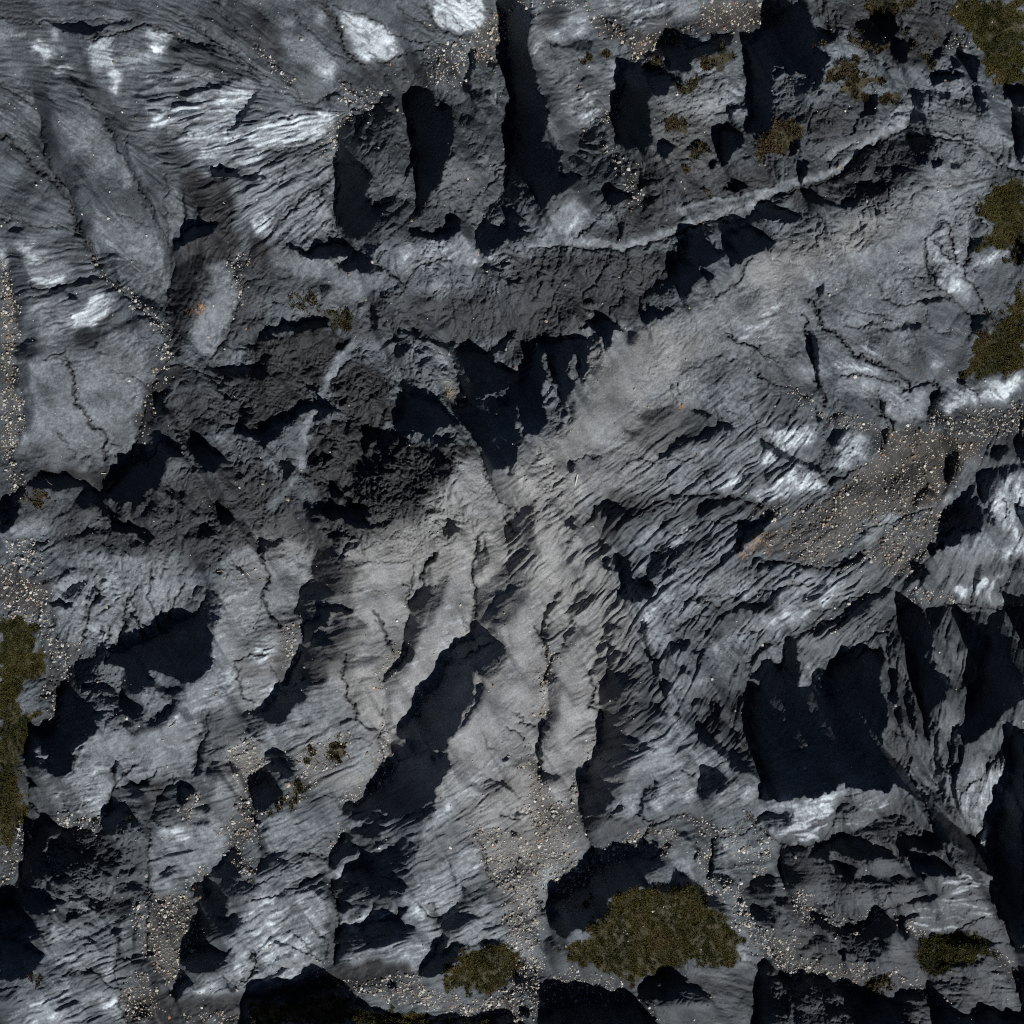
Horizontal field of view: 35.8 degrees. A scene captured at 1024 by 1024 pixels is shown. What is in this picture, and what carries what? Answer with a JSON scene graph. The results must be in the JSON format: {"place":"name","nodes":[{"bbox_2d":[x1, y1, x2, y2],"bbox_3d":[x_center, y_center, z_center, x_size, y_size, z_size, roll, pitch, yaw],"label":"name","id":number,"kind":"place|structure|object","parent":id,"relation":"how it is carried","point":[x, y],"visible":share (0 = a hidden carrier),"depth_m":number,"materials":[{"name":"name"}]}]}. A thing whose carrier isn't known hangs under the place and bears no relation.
{"place":"outdoors","nodes":[
{"label":"outdoors","id":0,"kind":"place"},
{"bbox_2d":[0,615,46,776],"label":"grass","id":1,"kind":"structure","parent":0,"point":[33,667],"depth_m":62.55,"materials":[{"name":"green plant"}]},
{"bbox_2d":[0,0,1023,1023],"bbox_3d":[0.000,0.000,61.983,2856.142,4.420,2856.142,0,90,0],"label":"terrain","id":2,"kind":"structure","parent":0,"point":[609,564],"depth_m":62.02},
{"bbox_2d":[0,755,29,848],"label":"grass","id":3,"kind":"structure","parent":2,"relation":"on","point":[14,802],"depth_m":62.30,"materials":[{"name":"green plant"}]},
{"bbox_2d":[27,972,43,989],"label":"shrub","id":4,"kind":"object","parent":2,"relation":"on","point":[32,979],"visible":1,"depth_m":60.00,"materials":[{"name":"green plant"}]},
{"bbox_2d":[21,489,58,511],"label":"shrub","id":5,"kind":"object","parent":2,"relation":"on","point":[44,493],"visible":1,"depth_m":61.97,"materials":[{"name":"green plant"}]},
{"bbox_2d":[267,779,307,817],"bbox_3d":[-8.678,11.188,61.742,0.841,1.116,1.786,34,90,0],"label":"shrub","id":6,"kind":"object","parent":2,"relation":"on","point":[297,783],"visible":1,"depth_m":61.71,"materials":[{"name":"green plant"}]},
{"bbox_2d":[289,289,318,311],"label":"shrub","id":7,"kind":"object","parent":2,"relation":"on","point":[311,296],"visible":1,"depth_m":62.30,"materials":[{"name":"green plant"}]},
{"bbox_2d":[296,745,318,764],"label":"shrub","id":8,"kind":"object","parent":2,"relation":"on","point":[310,748],"visible":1,"depth_m":62.14,"materials":[{"name":"green plant"}]},
{"bbox_2d":[305,307,353,333],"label":"shrub","id":9,"kind":"object","parent":2,"relation":"on","point":[346,315],"visible":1,"depth_m":62.21,"materials":[{"name":"green plant"}]},
{"bbox_2d":[324,733,349,763],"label":"shrub","id":10,"kind":"object","parent":2,"relation":"on","point":[334,745],"visible":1,"depth_m":62.33,"materials":[{"name":"green plant"}]},
{"bbox_2d":[246,990,499,1023],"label":"heath","id":11,"kind":"object","parent":2,"relation":"on","point":[413,1016],"visible":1,"depth_m":62.12,"materials":[{"name":"green plant"}]},
{"bbox_2d":[443,386,459,399],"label":"grass tuft","id":12,"kind":"object","parent":2,"relation":"on","point":[450,392],"visible":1,"depth_m":62.75,"materials":[{"name":"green plant"}]},
{"bbox_2d":[441,942,521,996],"bbox_3d":[-1.148,17.843,61.861,3.232,1.430,2.242,0,90,0],"label":"moss","id":13,"kind":"object","parent":2,"relation":"on","point":[472,958],"visible":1,"depth_m":61.72,"materials":[{"name":"green plant"}]},
{"bbox_2d":[0,0,1023,1023],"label":"gravel","id":14,"kind":"structure","parent":2,"relation":"on","point":[399,990],"depth_m":62.29,"materials":[{"name":"grey gravel"}]},
{"bbox_2d":[510,959,526,970],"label":"shrub","id":15,"kind":"object","parent":2,"relation":"on","point":[519,966],"visible":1,"depth_m":62.34,"materials":[{"name":"green plant"}]},
{"bbox_2d":[579,49,592,64],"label":"shrub","id":16,"kind":"object","parent":2,"relation":"on","point":[587,57],"visible":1,"depth_m":62.02,"materials":[{"name":"green plant"}]},
{"bbox_2d":[603,48,611,64],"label":"shrub","id":17,"kind":"object","parent":2,"relation":"on","point":[607,54],"visible":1,"depth_m":62.62,"materials":[{"name":"green plant"}]},
{"bbox_2d":[558,882,746,988],"bbox_3d":[5.560,16.533,61.773,7.550,1.915,4.455,0,90,0],"label":"moss","id":18,"kind":"object","parent":2,"relation":"on","point":[689,908],"visible":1,"depth_m":61.77,"materials":[{"name":"green plant"}]},
{"bbox_2d":[641,55,663,75],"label":"shrub","id":19,"kind":"object","parent":2,"relation":"on","point":[654,64],"visible":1,"depth_m":62.40,"materials":[{"name":"green plant"}]},
{"bbox_2d":[655,111,687,136],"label":"shrub","id":20,"kind":"object","parent":2,"relation":"on","point":[676,123],"visible":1,"depth_m":61.55,"materials":[{"name":"green plant"}]},
{"bbox_2d":[668,163,690,174],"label":"shrub","id":21,"kind":"object","parent":2,"relation":"on","point":[687,169],"visible":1,"depth_m":61.22,"materials":[{"name":"green plant"}]},
{"bbox_2d":[672,76,702,94],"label":"shrub","id":22,"kind":"object","parent":2,"relation":"on","point":[682,90],"visible":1,"depth_m":61.59,"materials":[{"name":"green plant"}]},
{"bbox_2d":[690,140,712,159],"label":"shrub","id":23,"kind":"object","parent":2,"relation":"on","point":[700,144],"visible":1,"depth_m":61.75,"materials":[{"name":"green plant"}]},
{"bbox_2d":[693,39,737,72],"bbox_3d":[7.901,-17.734,61.783,1.787,0.765,1.061,-33,90,0],"label":"shrub","id":24,"kind":"object","parent":2,"relation":"on","point":[704,63],"visible":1,"depth_m":61.65,"materials":[{"name":"green plant"}]},
{"bbox_2d":[744,812,755,825],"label":"shrub","id":25,"kind":"object","parent":2,"relation":"on","point":[751,818],"visible":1,"depth_m":62.05,"materials":[{"name":"green plant"}]},
{"bbox_2d":[753,116,803,159],"bbox_3d":[10.267,-14.426,61.168,1.857,0.939,1.622,0,90,0],"label":"shrub","id":26,"kind":"object","parent":2,"relation":"on","point":[767,144],"visible":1,"depth_m":61.06,"materials":[{"name":"green plant"}]},
{"bbox_2d":[812,39,828,47],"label":"shrub","id":27,"kind":"object","parent":2,"relation":"on","point":[821,42],"visible":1,"depth_m":60.71,"materials":[{"name":"green plant"}]},
{"bbox_2d":[821,54,859,83],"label":"shrub","id":28,"kind":"object","parent":2,"relation":"on","point":[846,67],"visible":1,"depth_m":60.92,"materials":[{"name":"green plant"}]},
{"bbox_2d":[841,68,886,103],"bbox_3d":[13.482,-16.529,61.265,1.852,1.035,1.334,-45,90,0],"label":"shrub","id":29,"kind":"object","parent":2,"relation":"on","point":[854,78],"visible":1,"depth_m":61.31,"materials":[{"name":"green plant"}]},
{"bbox_2d":[846,28,890,59],"bbox_3d":[13.704,-18.095,61.118,1.727,0.797,0.993,32,90,0],"label":"shrub","id":30,"kind":"object","parent":2,"relation":"on","point":[866,45],"visible":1,"depth_m":60.90,"materials":[{"name":"green plant"}]},
{"bbox_2d":[864,973,896,997],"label":"shrub","id":31,"kind":"object","parent":2,"relation":"on","point":[884,979],"visible":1,"depth_m":62.12,"materials":[{"name":"green plant"}]},
{"bbox_2d":[878,91,900,105],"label":"shrub","id":32,"kind":"object","parent":2,"relation":"on","point":[886,98],"visible":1,"depth_m":61.68,"materials":[{"name":"green plant"}]},
{"bbox_2d":[864,0,916,22],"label":"shrub","id":33,"kind":"object","parent":2,"relation":"on","point":[907,4],"visible":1,"depth_m":61.85,"materials":[{"name":"green plant"}]},
{"bbox_2d":[904,30,936,71],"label":"shrub","id":34,"kind":"object","parent":2,"relation":"on","point":[933,63],"visible":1,"depth_m":61.47,"materials":[{"name":"green plant"}]},
{"bbox_2d":[930,31,941,44],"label":"shrub","id":35,"kind":"object","parent":2,"relation":"on","point":[934,35],"visible":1,"depth_m":61.70,"materials":[{"name":"green plant"}]},
{"bbox_2d":[913,930,998,978],"bbox_3d":[17.107,17.020,61.612,3.296,0.931,1.772,-17,90,0],"label":"moss","id":36,"kind":"object","parent":2,"relation":"on","point":[971,958],"visible":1,"depth_m":61.76,"materials":[{"name":"green plant"}]},
{"bbox_2d":[949,0,1023,87],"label":"heath","id":37,"kind":"object","parent":2,"relation":"on","point":[1018,57],"visible":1,"depth_m":61.76,"materials":[{"name":"green plant"}]},
{"bbox_2d":[959,281,1023,380],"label":"moss","id":38,"kind":"object","parent":2,"relation":"on","point":[1016,340],"visible":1,"depth_m":61.97,"materials":[{"name":"green plant"}]},
{"bbox_2d":[975,302,1007,343],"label":"shrub","id":39,"kind":"object","parent":2,"relation":"on","point":[982,334],"visible":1,"depth_m":61.97,"materials":[{"name":"green plant"}]},
{"bbox_2d":[970,176,1023,252],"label":"moss","id":40,"kind":"object","parent":2,"relation":"on","point":[999,193],"visible":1,"depth_m":61.69,"materials":[{"name":"green plant"}]},
{"bbox_2d":[1002,245,1023,265],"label":"shrub","id":41,"kind":"object","parent":2,"relation":"on","point":[1016,253],"visible":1,"depth_m":61.73,"materials":[{"name":"green plant"}]},
{"bbox_2d":[575,891,591,909],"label":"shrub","id":42,"kind":"object","parent":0,"point":[587,905],"visible":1,"depth_m":62.20,"materials":[{"name":"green plant"}]}
]}

